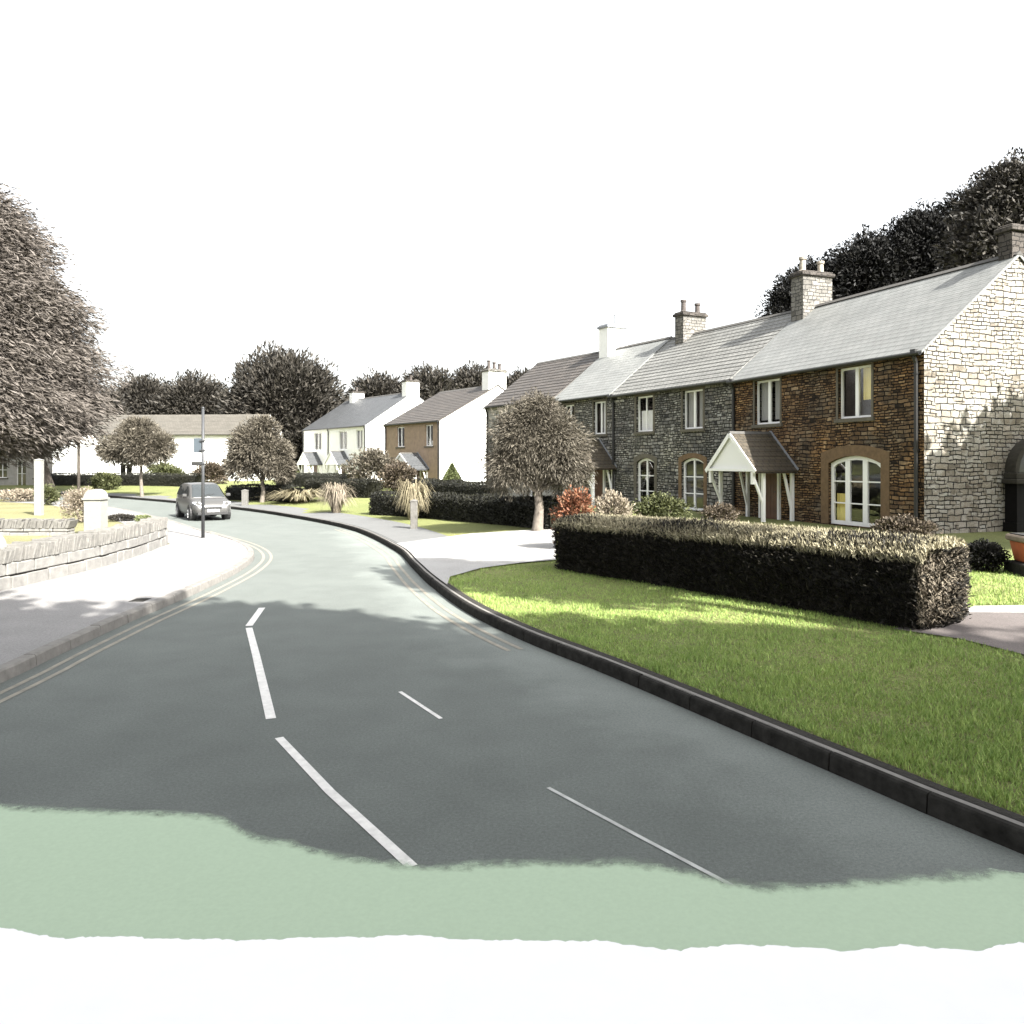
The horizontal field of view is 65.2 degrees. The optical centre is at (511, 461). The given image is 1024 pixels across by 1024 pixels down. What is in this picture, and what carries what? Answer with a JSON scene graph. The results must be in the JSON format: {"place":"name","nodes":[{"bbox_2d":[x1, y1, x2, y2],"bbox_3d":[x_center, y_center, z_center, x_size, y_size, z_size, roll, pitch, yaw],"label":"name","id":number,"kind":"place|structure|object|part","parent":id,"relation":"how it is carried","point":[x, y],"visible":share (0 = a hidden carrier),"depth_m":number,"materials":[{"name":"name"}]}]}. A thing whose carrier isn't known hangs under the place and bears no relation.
{"place":"outdoors","nodes":[
{"label":"outdoors","id":0,"kind":"place"},
{"bbox_2d":[0,499,168,543],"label":"garden ground","id":1,"kind":"structure","parent":0,"point":[12,509],"depth_m":37.79,"materials":[{"name":"green plant"}]},
{"bbox_2d":[0,534,6,548],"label":"gate pier","id":2,"kind":"structure","parent":1,"relation":"on","point":[3,543],"depth_m":15.82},
{"bbox_2d":[0,488,33,501],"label":"shrub","id":3,"kind":"object","parent":1,"relation":"on","point":[19,495],"visible":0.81,"depth_m":49.62,"materials":[{"name":"beige plant"}]},
{"bbox_2d":[0,518,78,535],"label":"stone wall","id":4,"kind":"structure","parent":1,"relation":"on","point":[30,527],"depth_m":26.97,"materials":[{"name":"beige stone"}]},
{"bbox_2d":[34,459,44,514],"bbox_3d":[-22.044,1.235,37.283,0.324,2.790,0.324,0,0,0],"label":"gate post","id":5,"kind":"object","parent":1,"relation":"on","point":[38,486],"visible":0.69,"depth_m":37.13,"materials":[{"name":"white paint"}]},
{"bbox_2d":[33,483,60,504],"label":"shrub","id":6,"kind":"object","parent":1,"relation":"on","point":[51,494],"visible":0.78,"depth_m":45.88,"materials":[{"name":"green plant"}]},
{"bbox_2d":[0,180,137,492],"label":"broadleaf tree","id":7,"kind":"object","parent":1,"relation":"on","point":[49,359],"visible":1,"depth_m":58.17,"materials":[{"name":"grey plant"}]},
{"bbox_2d":[55,485,91,521],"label":"shrub","id":8,"kind":"object","parent":1,"relation":"on","point":[73,498],"visible":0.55,"depth_m":32.67,"materials":[{"name":"beige plant"}]},
{"bbox_2d":[0,517,167,590],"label":"stone wall","id":9,"kind":"structure","parent":1,"relation":"on","point":[23,563],"depth_m":17.72,"materials":[{"name":"beige stone"}]},
{"bbox_2d":[81,489,109,530],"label":"gate pier","id":10,"kind":"structure","parent":1,"relation":"on","point":[95,508],"depth_m":27.02,"materials":[{"name":"white paint"}]},
{"bbox_2d":[108,513,136,521],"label":"border plant","id":11,"kind":"object","parent":1,"relation":"on","point":[122,517],"visible":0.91,"depth_m":33.31,"materials":[{"name":"grey plant"}]},
{"bbox_2d":[134,514,150,521],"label":"border plant","id":12,"kind":"object","parent":1,"relation":"on","point":[139,517],"visible":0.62,"depth_m":32.28,"materials":[{"name":"green plant"}]},
{"bbox_2d":[0,501,247,664],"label":"pavement","id":13,"kind":"structure","parent":0,"point":[33,616],"depth_m":15.58,"materials":[{"name":"grey concrete"}]},
{"bbox_2d":[128,598,150,601],"bbox_3d":[-6.634,2.459,14.267,0.260,0.006,0.320,0,0,0],"label":"utility cover","id":14,"kind":"object","parent":13,"relation":"in","point":[139,600],"visible":1,"depth_m":14.24,"materials":[{"name":"grey metal"}]},
{"bbox_2d":[191,407,205,537],"bbox_3d":[-10.197,0.440,26.000,0.430,4.460,0.130,0,0,0],"label":"sign pole","id":15,"kind":"object","parent":13,"relation":"on","point":[199,445],"visible":0.94,"depth_m":25.97,"materials":[{"name":"grey metal"}]},
{"bbox_2d":[2,489,448,551],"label":"footpath","id":16,"kind":"structure","parent":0,"point":[398,532],"depth_m":32.43,"materials":[{"name":"concrete"}]},
{"bbox_2d":[397,529,555,583],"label":"driveway","id":17,"kind":"structure","parent":0,"point":[443,559],"depth_m":21.55,"materials":[{"name":"concrete"}]},
{"bbox_2d":[0,496,1023,889],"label":"road","id":18,"kind":"structure","parent":0,"point":[354,636],"depth_m":7.26,"materials":[{"name":"grey asphalt"}]},
{"bbox_2d":[0,499,253,682],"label":"kerb","id":19,"kind":"structure","parent":18,"relation":"on","point":[17,666],"depth_m":12.45,"materials":[{"name":"grey concrete"}]},
{"bbox_2d":[0,542,264,693],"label":"road marking","id":20,"kind":"object","parent":18,"relation":"on","point":[77,654],"visible":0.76,"depth_m":12.11,"materials":[{"name":"paint"}]},
{"bbox_2d":[0,531,272,702],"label":"road marking","id":21,"kind":"object","parent":18,"relation":"on","point":[81,660],"visible":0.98,"depth_m":11.83,"materials":[{"name":"paint"}]},
{"bbox_2d":[176,482,230,520],"bbox_3d":[-14.313,1.796,37.043,2.080,1.693,4.235,0,0,-33],"label":"parked car","id":22,"kind":"object","parent":18,"relation":"on","point":[188,501],"visible":0.99,"depth_m":36.05,"materials":[{"name":"silver metal"}]},
{"bbox_3d":[-15.667,1.315,37.759,0.150,0.430,0.860,0,0,-33],"label":"side window","id":23,"kind":"part","parent":22,"relation":"part of","materials":[{"name":"grey glass"}]},
{"bbox_2d":[246,608,264,625],"bbox_3d":[-4.311,2.595,13.465,0.110,0.001,1.589,0,0,-10],"label":"road marking","id":24,"kind":"object","parent":18,"relation":"on","point":[254,618],"visible":1,"depth_m":13.35,"materials":[{"name":"paint"}]},
{"bbox_2d":[246,628,275,718],"bbox_3d":[-3.276,2.595,10.313,0.106,0.001,4.745,0,0,-21],"label":"road marking","id":25,"kind":"object","parent":18,"relation":"on","point":[269,712],"visible":1,"depth_m":9.63,"materials":[{"name":"paint"}]},
{"bbox_2d":[275,737,416,865],"bbox_3d":[-1.431,2.595,6.328,0.111,0.001,2.861,0,0,-33],"label":"road marking","id":26,"kind":"object","parent":18,"relation":"on","point":[388,844],"visible":1,"depth_m":6.01,"materials":[{"name":"paint"}]},
{"bbox_2d":[399,691,441,718],"bbox_3d":[-0.992,2.595,8.568,0.045,0.001,1.097,0,0,-30],"label":"road marking","id":27,"kind":"object","parent":18,"relation":"on","point":[421,705],"visible":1,"depth_m":8.53,"materials":[{"name":"paint"}]},
{"bbox_2d":[334,529,509,650],"bbox_3d":[-3.366,2.595,20.949,0.538,0.001,20.980,0,0,-18],"label":"road marking","id":28,"kind":"object","parent":18,"relation":"on","point":[433,608],"visible":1,"depth_m":14.57,"materials":[{"name":"paint"}]},
{"bbox_2d":[340,529,522,648],"bbox_3d":[-3.186,2.595,21.043,0.540,0.001,20.978,0,0,-18],"label":"road marking","id":29,"kind":"object","parent":18,"relation":"on","point":[438,603],"visible":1,"depth_m":14.78,"materials":[{"name":"paint"}]},
{"bbox_2d":[0,805,1023,951],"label":"green surfacing","id":30,"kind":"structure","parent":18,"relation":"on","point":[80,873],"depth_m":4.75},
{"bbox_2d":[0,928,1023,1023],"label":"concrete apron","id":31,"kind":"object","parent":30,"relation":"on","point":[384,979],"visible":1,"depth_m":3.97,"materials":[{"name":"white concrete"}]},
{"bbox_2d":[108,495,1023,854],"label":"kerb","id":32,"kind":"structure","parent":18,"relation":"on","point":[968,819],"depth_m":7.31,"materials":[{"name":"grey concrete"}]},
{"bbox_2d":[109,495,1023,826],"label":"kerb top","id":33,"kind":"structure","parent":32,"relation":"on","point":[715,701],"depth_m":7.87,"materials":[{"name":"grey concrete"}]},
{"bbox_2d":[547,787,733,884],"bbox_3d":[0.845,2.595,5.602,0.038,0.001,1.915,0,0,-36],"label":"road marking","id":34,"kind":"object","parent":18,"relation":"on","point":[647,840],"visible":1,"depth_m":5.51,"materials":[{"name":"paint"}]},
{"bbox_2d":[0,471,1023,815],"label":"lawn ground","id":35,"kind":"structure","parent":0,"point":[460,527],"depth_m":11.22,"materials":[{"name":"green plant"}]},
{"bbox_2d":[0,435,111,484],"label":"grey cottage","id":36,"kind":"structure","parent":35,"relation":"on","point":[89,463],"depth_m":76.96,"materials":[{"name":"white paint"}]},
{"bbox_2d":[17,461,25,484],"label":"window","id":37,"kind":"structure","parent":36,"relation":"in","point":[22,473],"depth_m":75.39,"materials":[{"name":"white paint"}]},
{"bbox_2d":[75,390,85,489],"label":"utility pole","id":38,"kind":"object","parent":35,"relation":"on","point":[78,465],"visible":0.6,"depth_m":59.90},
{"bbox_2d":[87,470,122,489],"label":"shrub","id":39,"kind":"object","parent":35,"relation":"on","point":[106,481],"visible":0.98,"depth_m":65.60,"materials":[{"name":"green plant"}]},
{"bbox_2d":[93,383,148,414],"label":"hedgerow tree","id":40,"kind":"object","parent":35,"relation":"on","point":[126,407],"visible":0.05,"depth_m":111.47,"materials":[{"name":"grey plant"}]},
{"bbox_2d":[51,472,205,486],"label":"hedge","id":41,"kind":"object","parent":35,"relation":"on","point":[173,479],"visible":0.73,"depth_m":70.21,"materials":[{"name":"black plant"}]},
{"bbox_2d":[92,414,179,496],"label":"ornamental tree","id":42,"kind":"object","parent":35,"relation":"on","point":[139,441],"visible":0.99,"depth_m":55.71,"materials":[{"name":"grey plant"}]},
{"bbox_2d":[113,372,174,414],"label":"hedgerow tree","id":43,"kind":"object","parent":35,"relation":"on","point":[141,390],"visible":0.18,"depth_m":115.15,"materials":[{"name":"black plant"}]},
{"bbox_2d":[143,461,187,474],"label":"shrub","id":44,"kind":"object","parent":35,"relation":"on","point":[169,468],"visible":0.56,"depth_m":79.34,"materials":[{"name":"green plant"}]},
{"bbox_2d":[88,414,283,480],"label":"white building","id":45,"kind":"structure","parent":35,"relation":"on","point":[185,430],"depth_m":89.11,"materials":[{"name":"white paint"}]},
{"bbox_2d":[144,368,230,414],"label":"hedgerow tree","id":46,"kind":"object","parent":35,"relation":"on","point":[187,395],"visible":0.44,"depth_m":113.20,"materials":[{"name":"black plant"}]},
{"bbox_2d":[189,459,228,483],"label":"shrub","id":47,"kind":"object","parent":35,"relation":"on","point":[214,473],"visible":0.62,"depth_m":75.28,"materials":[{"name":"brown plant"}]},
{"bbox_2d":[241,489,248,505],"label":"marker post","id":48,"kind":"object","parent":35,"relation":"on","point":[244,497],"visible":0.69,"depth_m":44.72,"materials":[{"name":"beige concrete"}]},
{"bbox_2d":[219,413,298,502],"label":"ornamental tree","id":49,"kind":"object","parent":35,"relation":"on","point":[257,448],"visible":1,"depth_m":46.31,"materials":[{"name":"grey plant"}]},
{"bbox_2d":[224,483,304,501],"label":"hedge","id":50,"kind":"object","parent":35,"relation":"on","point":[234,491],"visible":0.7,"depth_m":48.76,"materials":[{"name":"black plant"}]},
{"bbox_2d":[210,338,352,471],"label":"broadleaf tree","id":51,"kind":"object","parent":35,"relation":"on","point":[292,392],"visible":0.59,"depth_m":97.84,"materials":[{"name":"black plant"}]},
{"bbox_2d":[252,488,327,502],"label":"grass clump","id":52,"kind":"object","parent":35,"relation":"on","point":[303,497],"visible":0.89,"depth_m":45.24,"materials":[{"name":"plant"}]},
{"bbox_2d":[275,472,363,486],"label":"hedge","id":53,"kind":"object","parent":35,"relation":"on","point":[299,479],"visible":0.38,"depth_m":66.33,"materials":[{"name":"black plant"}]},
{"bbox_2d":[313,481,360,512],"bbox_3d":[-8.350,1.666,37.954,2.336,1.544,2.238,0,0,-43],"label":"grass clump","id":54,"kind":"object","parent":35,"relation":"on","point":[336,498],"visible":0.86,"depth_m":37.70,"materials":[{"name":"beige plant"}]},
{"bbox_2d":[303,477,382,497],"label":"hedge","id":55,"kind":"object","parent":35,"relation":"on","point":[364,489],"visible":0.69,"depth_m":48.00,"materials":[{"name":"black plant"}]},
{"bbox_2d":[297,376,423,479],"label":"gabled house","id":56,"kind":"structure","parent":35,"relation":"on","point":[333,439],"depth_m":87.25,"materials":[{"name":"white paint"}]},
{"bbox_2d":[315,433,318,449],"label":"window","id":57,"kind":"structure","parent":56,"relation":"in","point":[315,433],"depth_m":91.95,"materials":[{"name":"white paint"}]},
{"bbox_2d":[340,431,345,449],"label":"window","id":58,"kind":"structure","parent":56,"relation":"in","point":[340,431],"depth_m":86.62,"materials":[{"name":"white paint"}]},
{"bbox_2d":[357,430,362,448],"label":"window","id":59,"kind":"structure","parent":56,"relation":"in","point":[357,430],"depth_m":83.42,"materials":[{"name":"white paint"}]},
{"bbox_2d":[340,444,399,486],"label":"shrub","id":60,"kind":"object","parent":35,"relation":"on","point":[368,461],"visible":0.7,"depth_m":59.27,"materials":[{"name":"beige plant"}]},
{"bbox_2d":[346,365,401,398],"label":"hedgerow tree","id":61,"kind":"object","parent":35,"relation":"on","point":[373,386],"visible":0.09,"depth_m":115.35,"materials":[{"name":"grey plant"}]},
{"bbox_2d":[377,459,419,491],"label":"shrub","id":62,"kind":"object","parent":35,"relation":"on","point":[395,472],"visible":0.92,"depth_m":55.46,"materials":[{"name":"brown plant"}]},
{"bbox_2d":[390,477,434,519],"bbox_3d":[-4.078,1.509,32.974,2.308,1.764,2.204,0,0,0],"label":"grass clump","id":63,"kind":"object","parent":35,"relation":"on","point":[410,492],"visible":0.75,"depth_m":32.64,"materials":[{"name":"plant"}]},
{"bbox_2d":[410,499,417,528],"bbox_3d":[-3.566,1.968,29.106,0.264,1.240,0.264,0,0,0],"label":"marker post","id":64,"kind":"object","parent":35,"relation":"on","point":[413,513],"visible":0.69,"depth_m":28.99,"materials":[{"name":"beige concrete"}]},
{"bbox_2d":[387,361,471,400],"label":"hedgerow tree","id":65,"kind":"object","parent":35,"relation":"on","point":[435,381],"visible":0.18,"depth_m":113.58,"materials":[{"name":"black plant"}]},
{"bbox_2d":[382,360,507,484],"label":"gabled house","id":66,"kind":"structure","parent":35,"relation":"on","point":[436,435],"depth_m":63.10,"materials":[{"name":"white paint"}]},
{"bbox_2d":[395,427,404,448],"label":"window","id":67,"kind":"structure","parent":66,"relation":"in","point":[401,446],"depth_m":66.13,"materials":[{"name":"white paint"}]},
{"bbox_2d":[424,425,433,447],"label":"window","id":68,"kind":"structure","parent":66,"relation":"in","point":[428,446],"depth_m":62.34,"materials":[{"name":"white paint"}]},
{"bbox_2d":[442,463,462,482],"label":"conifer","id":69,"kind":"object","parent":35,"relation":"on","point":[451,472],"visible":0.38,"depth_m":50.74,"materials":[{"name":"green plant"}]},
{"bbox_2d":[410,478,508,496],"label":"hedge","id":70,"kind":"object","parent":35,"relation":"on","point":[469,487],"visible":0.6,"depth_m":42.90,"materials":[{"name":"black plant"}]},
{"bbox_2d":[368,489,571,528],"bbox_3d":[-2.065,1.750,31.486,1.594,1.343,13.325,0,0,-37],"label":"hedge","id":71,"kind":"object","parent":35,"relation":"on","point":[491,508],"visible":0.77,"depth_m":30.20,"materials":[{"name":"black plant"}]},
{"bbox_2d":[449,358,512,389],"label":"hedgerow tree","id":72,"kind":"object","parent":35,"relation":"on","point":[467,375],"visible":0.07,"depth_m":116.11,"materials":[{"name":"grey plant"}]},
{"bbox_2d":[506,365,529,388],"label":"hedgerow tree","id":73,"kind":"object","parent":35,"relation":"on","point":[515,376],"visible":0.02,"depth_m":116.68,"materials":[{"name":"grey plant"}]},
{"bbox_2d":[477,386,598,530],"bbox_3d":[0.793,-0.045,25.945,4.074,4.851,2.962,0,0,0],"label":"ornamental tree","id":74,"kind":"object","parent":35,"relation":"on","point":[539,449],"visible":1,"depth_m":25.43,"materials":[{"name":"grey plant"}]},
{"bbox_2d":[482,351,598,496],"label":"stone house","id":75,"kind":"structure","parent":35,"relation":"on","point":[555,377],"depth_m":48.12,"materials":[{"name":"grey stone"}]},
{"bbox_2d":[549,484,595,542],"bbox_3d":[1.646,1.488,20.996,1.390,1.806,1.174,0,0,0],"label":"shrub","id":76,"kind":"object","parent":35,"relation":"on","point":[574,502],"visible":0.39,"depth_m":20.86,"materials":[{"name":"red plant"}]},
{"bbox_2d":[553,313,671,504],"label":"stone house","id":77,"kind":"structure","parent":35,"relation":"on","point":[611,369],"depth_m":41.43,"materials":[{"name":"grey stone"}]},
{"bbox_2d":[563,402,574,434],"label":"window","id":78,"kind":"structure","parent":77,"relation":"in","point":[570,405],"depth_m":42.53,"materials":[{"name":"white paint"}]},
{"bbox_2d":[591,399,607,436],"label":"window","id":79,"kind":"structure","parent":77,"relation":"in","point":[604,401],"depth_m":40.23,"materials":[{"name":"white paint"}]},
{"bbox_2d":[590,488,641,515],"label":"shrub","id":80,"kind":"object","parent":35,"relation":"on","point":[618,504],"visible":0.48,"depth_m":22.34,"materials":[{"name":"beige plant"}]},
{"bbox_2d":[630,491,698,518],"bbox_3d":[5.064,1.568,27.009,2.345,1.240,1.985,0,0,0],"label":"shrub","id":81,"kind":"object","parent":35,"relation":"on","point":[660,506],"visible":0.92,"depth_m":26.67,"materials":[{"name":"green plant"}]},
{"bbox_2d":[607,299,790,511],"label":"stone house","id":82,"kind":"structure","parent":35,"relation":"on","point":[671,399],"depth_m":35.63,"materials":[{"name":"grey stone"}]},
{"bbox_2d":[634,392,654,434],"bbox_3d":[6.196,-2.225,36.834,0.359,1.910,1.580,0,0,-26],"label":"window","id":83,"kind":"structure","parent":82,"relation":"in","point":[648,416],"depth_m":36.91,"materials":[{"name":"white paint"}]},
{"bbox_2d":[634,454,656,505],"bbox_3d":[6.189,0.830,36.771,0.198,2.420,1.800,0,0,-26],"label":"arched window","id":84,"kind":"structure","parent":82,"relation":"in","point":[648,457],"depth_m":36.97,"materials":[{"name":"white paint"}]},
{"bbox_2d":[680,386,704,431],"bbox_3d":[7.712,-2.215,33.740,0.359,1.890,1.590,0,0,-26],"label":"window","id":85,"kind":"structure","parent":82,"relation":"in","point":[693,427],"depth_m":33.78,"materials":[{"name":"white paint"}]},
{"bbox_2d":[678,453,706,510],"bbox_3d":[7.676,0.830,33.744,0.198,2.420,1.850,0,0,-26],"label":"arched window","id":86,"kind":"structure","parent":82,"relation":"in","point":[694,456],"depth_m":33.75,"materials":[{"name":"white paint"}]},
{"bbox_2d":[696,501,743,521],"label":"shrub","id":87,"kind":"object","parent":35,"relation":"on","point":[728,512],"visible":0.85,"depth_m":25.82,"materials":[{"name":"brown plant"}]},
{"bbox_2d":[550,509,974,629],"bbox_3d":[3.700,1.690,14.514,1.554,1.419,8.780,0,0,-33],"label":"hedge","id":88,"kind":"object","parent":35,"relation":"on","point":[909,580],"visible":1,"depth_m":12.62,"materials":[{"name":"black plant"}]},
{"bbox_2d":[754,253,840,317],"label":"evergreen tree","id":89,"kind":"object","parent":35,"relation":"on","point":[778,300],"visible":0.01,"depth_m":51.30,"materials":[{"name":"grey plant"}]},
{"bbox_2d":[705,223,1023,533],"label":"stone house","id":90,"kind":"structure","parent":35,"relation":"on","point":[865,409],"depth_m":24.74,"materials":[{"name":"brown stone"}]},
{"bbox_2d":[751,376,782,427],"bbox_3d":[9.510,-2.200,29.540,0.359,1.860,1.730,0,0,-20],"label":"window","id":91,"kind":"structure","parent":90,"relation":"in","point":[767,384],"depth_m":29.60,"materials":[{"name":"white paint"}]},
{"bbox_2d":[834,362,874,422],"bbox_3d":[10.988,-2.200,25.467,0.359,1.860,1.700,0,0,-20],"label":"window","id":92,"kind":"structure","parent":90,"relation":"in","point":[868,370],"depth_m":25.41,"materials":[{"name":"white paint"}]},
{"bbox_2d":[821,445,889,526],"bbox_3d":[11.000,0.750,25.509,0.307,2.580,2.930,0,0,-20],"label":"arched window","id":93,"kind":"structure","parent":90,"relation":"in","point":[881,457],"depth_m":25.76,"materials":[{"name":"white paint"}]},
{"bbox_2d":[813,223,924,299],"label":"evergreen tree","id":94,"kind":"object","parent":35,"relation":"on","point":[864,263],"visible":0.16,"depth_m":48.17,"materials":[{"name":"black plant"}]},
{"bbox_2d":[869,513,943,536],"bbox_3d":[9.598,1.706,19.506,1.667,0.962,1.424,0,0,0],"label":"shrub","id":95,"kind":"object","parent":35,"relation":"on","point":[906,523],"visible":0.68,"depth_m":19.26,"materials":[{"name":"brown plant"}]},
{"bbox_2d":[876,198,960,287],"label":"evergreen tree","id":96,"kind":"object","parent":35,"relation":"on","point":[923,229],"visible":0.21,"depth_m":48.26,"materials":[{"name":"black plant"}]},
{"bbox_2d":[893,612,1023,653],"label":"side drive","id":97,"kind":"structure","parent":35,"relation":"on","point":[1004,630],"depth_m":10.63,"materials":[{"name":"concrete"}]},
{"bbox_2d":[932,165,986,218],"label":"evergreen tree","id":98,"kind":"object","parent":35,"relation":"on","point":[948,204],"depth_m":50.74,"materials":[{"name":"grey plant"}]},
{"bbox_2d":[931,146,1023,271],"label":"evergreen tree","id":99,"kind":"object","parent":35,"relation":"on","point":[993,200],"visible":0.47,"depth_m":39.92,"materials":[{"name":"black plant"}]},
{"bbox_2d":[967,538,1012,572],"bbox_3d":[8.963,1.801,15.205,0.958,0.762,0.823,0,0,0],"label":"round bush","id":100,"kind":"object","parent":35,"relation":"on","point":[991,556],"visible":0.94,"depth_m":15.03,"materials":[{"name":"black plant"}]},
{"bbox_2d":[1004,533,1023,576],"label":"planter","id":101,"kind":"object","parent":35,"relation":"on","point":[1015,565],"visible":0.76,"depth_m":14.83,"materials":[{"name":"ceramic"}]},
{"bbox_2d":[0,0,1023,397],"label":"sky","id":102,"kind":"structure","parent":0,"point":[395,186],"materials":[{"name":"white"}]},
{"bbox_2d":[139,497,1023,821],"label":"soil edge","id":103,"kind":"object","parent":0,"point":[875,761],"visible":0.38,"depth_m":7.65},
{"bbox_2d":[968,605,1023,611],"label":"garden path","id":104,"kind":"structure","parent":0,"point":[1005,608],"depth_m":11.68,"materials":[{"name":"concrete"}]}
]}

